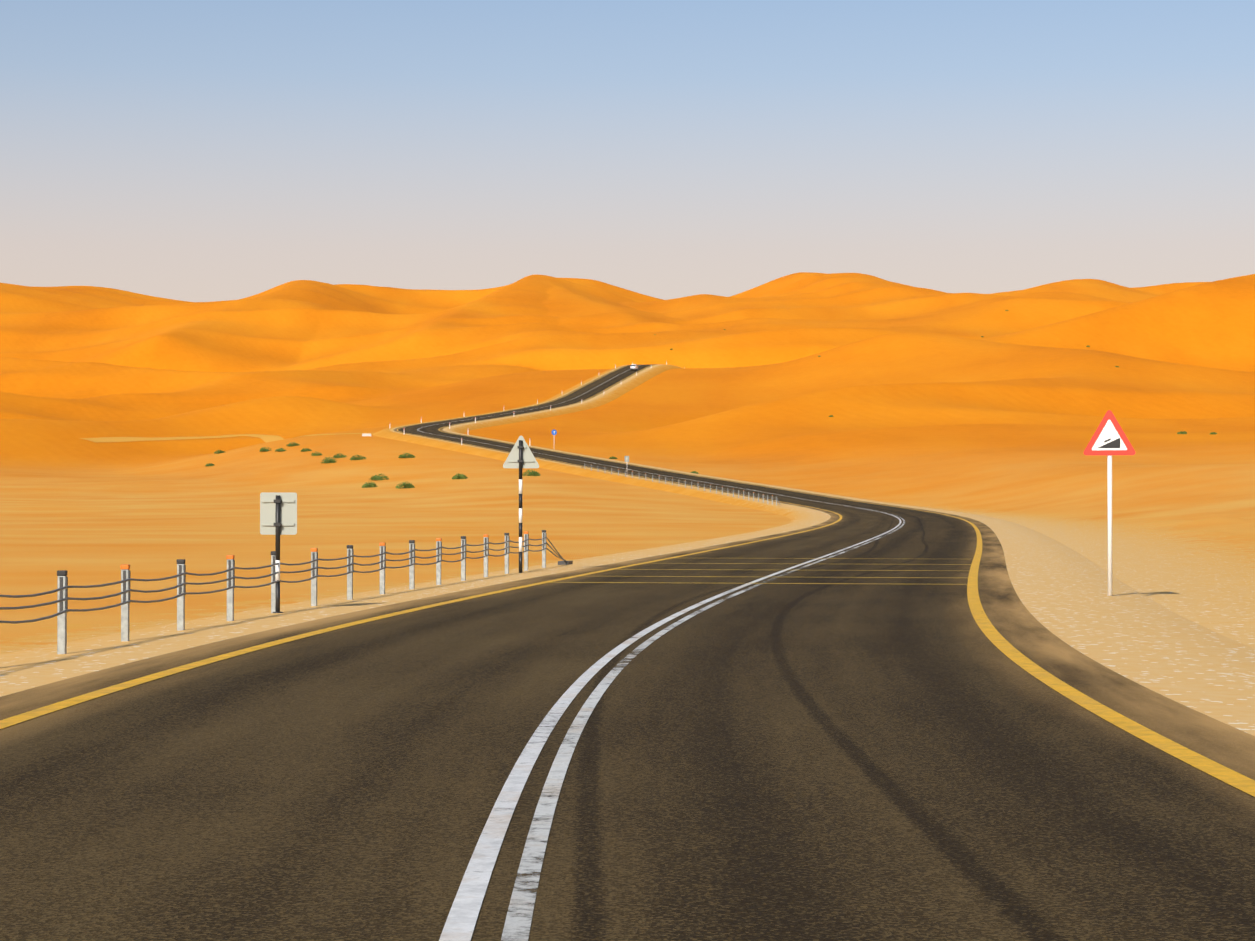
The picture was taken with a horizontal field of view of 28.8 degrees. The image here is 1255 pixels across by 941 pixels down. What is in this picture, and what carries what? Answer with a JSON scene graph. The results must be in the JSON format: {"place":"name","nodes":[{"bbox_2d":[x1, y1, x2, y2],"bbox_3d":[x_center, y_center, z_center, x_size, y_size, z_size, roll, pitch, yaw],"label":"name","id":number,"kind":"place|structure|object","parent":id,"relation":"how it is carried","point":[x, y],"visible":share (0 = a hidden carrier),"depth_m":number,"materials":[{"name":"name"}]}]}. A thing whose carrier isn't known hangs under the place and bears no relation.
{"place":"outdoors","nodes":[
{"label":"outdoors","id":0,"kind":"place"},
{"bbox_2d":[80,433,373,442],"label":"sand track","id":1,"kind":"structure","parent":0,"point":[267,438],"depth_m":531.80,"materials":[{"name":"orange sand"}]},
{"bbox_2d":[0,364,1254,940],"bbox_3d":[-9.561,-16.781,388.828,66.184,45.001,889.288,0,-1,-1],"label":"road asphalt","id":2,"kind":"structure","parent":0,"point":[850,746],"depth_m":13.69,"materials":[{"name":"black asphalt"}]},
{"bbox_2d":[0,364,1254,796],"bbox_3d":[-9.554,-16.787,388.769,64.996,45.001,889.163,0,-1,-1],"label":"yellow edge marking","id":3,"kind":"structure","parent":2,"relation":"on","point":[996,638],"depth_m":20.69,"materials":[{"name":"yellow paint"}]},
{"bbox_2d":[630,364,637,369],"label":"white suv","id":4,"kind":"object","parent":2,"relation":"on","point":[633,367],"visible":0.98,"depth_m":743.81,"materials":[{"name":"white paint"}]},
{"bbox_2d":[417,365,900,940],"bbox_3d":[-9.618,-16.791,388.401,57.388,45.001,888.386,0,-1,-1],"label":"marking","id":5,"kind":"structure","parent":2,"relation":"on","point":[463,915],"depth_m":12.03,"materials":[{"name":"white paint"}]},
{"bbox_2d":[421,379,904,940],"bbox_3d":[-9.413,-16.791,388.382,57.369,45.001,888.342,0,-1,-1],"label":"marking","id":6,"kind":"structure","parent":2,"relation":"on","point":[517,927],"depth_m":12.03,"materials":[{"name":"white paint"}]},
{"bbox_2d":[570,558,970,583],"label":"rumble bars","id":7,"kind":"object","parent":2,"relation":"on","point":[770,583],"visible":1,"depth_m":47.00,"materials":[{"name":"yellow paint"}]},
{"bbox_2d":[0,272,1254,654],"bbox_3d":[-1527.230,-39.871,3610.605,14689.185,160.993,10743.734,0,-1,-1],"label":"desert ground","id":8,"kind":"structure","parent":0,"point":[928,398],"depth_m":495.86,"materials":[{"name":"orange sand"}]},
{"bbox_2d":[0,530,572,653],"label":"cable barrier","id":9,"kind":"object","parent":8,"relation":"on","point":[63,598],"visible":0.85,"depth_m":31.45,"materials":[{"name":"metal"}]},
{"bbox_2d":[0,364,1254,735],"bbox_3d":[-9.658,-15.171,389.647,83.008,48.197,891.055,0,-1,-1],"label":"road shoulders","id":10,"kind":"structure","parent":8,"relation":"on","point":[1128,632],"depth_m":32.67,"materials":[{"name":"beige sand"}]},
{"bbox_2d":[260,492,296,612],"bbox_3d":[-4.791,1.156,33.462,0.516,1.710,0.145,0,-1,-1],"label":"road sign","id":11,"kind":"object","parent":10,"relation":"on","point":[278,514],"visible":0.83,"depth_m":33.49,"materials":[{"name":"white paint"}]},
{"bbox_2d":[503,436,538,572],"bbox_3d":[-2.220,0.729,50.660,0.774,2.912,0.110,0,-1,8],"label":"warning sign","id":12,"kind":"object","parent":10,"relation":"on","point":[520,456],"visible":0.96,"depth_m":50.68,"materials":[{"name":"white paint"}]},
{"bbox_2d":[421,361,666,444],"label":"roadside marker posts","id":13,"kind":"object","parent":10,"relation":"on","point":[537,403],"visible":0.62,"depth_m":569.58,"materials":[{"name":"white paint"}]},
{"bbox_2d":[581,463,779,504],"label":"cable barrier","id":14,"kind":"object","parent":8,"relation":"on","point":[733,491],"visible":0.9,"depth_m":266.17,"materials":[{"name":"metal"}]},
{"bbox_2d":[205,310,1216,488],"bbox_3d":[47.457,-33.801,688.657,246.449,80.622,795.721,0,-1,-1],"label":"desert shrubs","id":15,"kind":"object","parent":8,"relation":"on","point":[410,485],"visible":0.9,"depth_m":362.56,"materials":[{"name":"green plant"}]},
{"bbox_2d":[1084,410,1134,595],"bbox_3d":[7.851,0.557,39.714,0.834,3.073,0.104,0,-1,18],"label":"warning sign","id":16,"kind":"object","parent":8,"relation":"on","point":[1109,438],"depth_m":39.68,"materials":[{"name":"white metal"}]},
{"bbox_2d":[0,0,1254,301],"label":"sky","id":17,"kind":"structure","parent":0,"point":[182,150],"materials":[{"name":"blue"}]}
]}

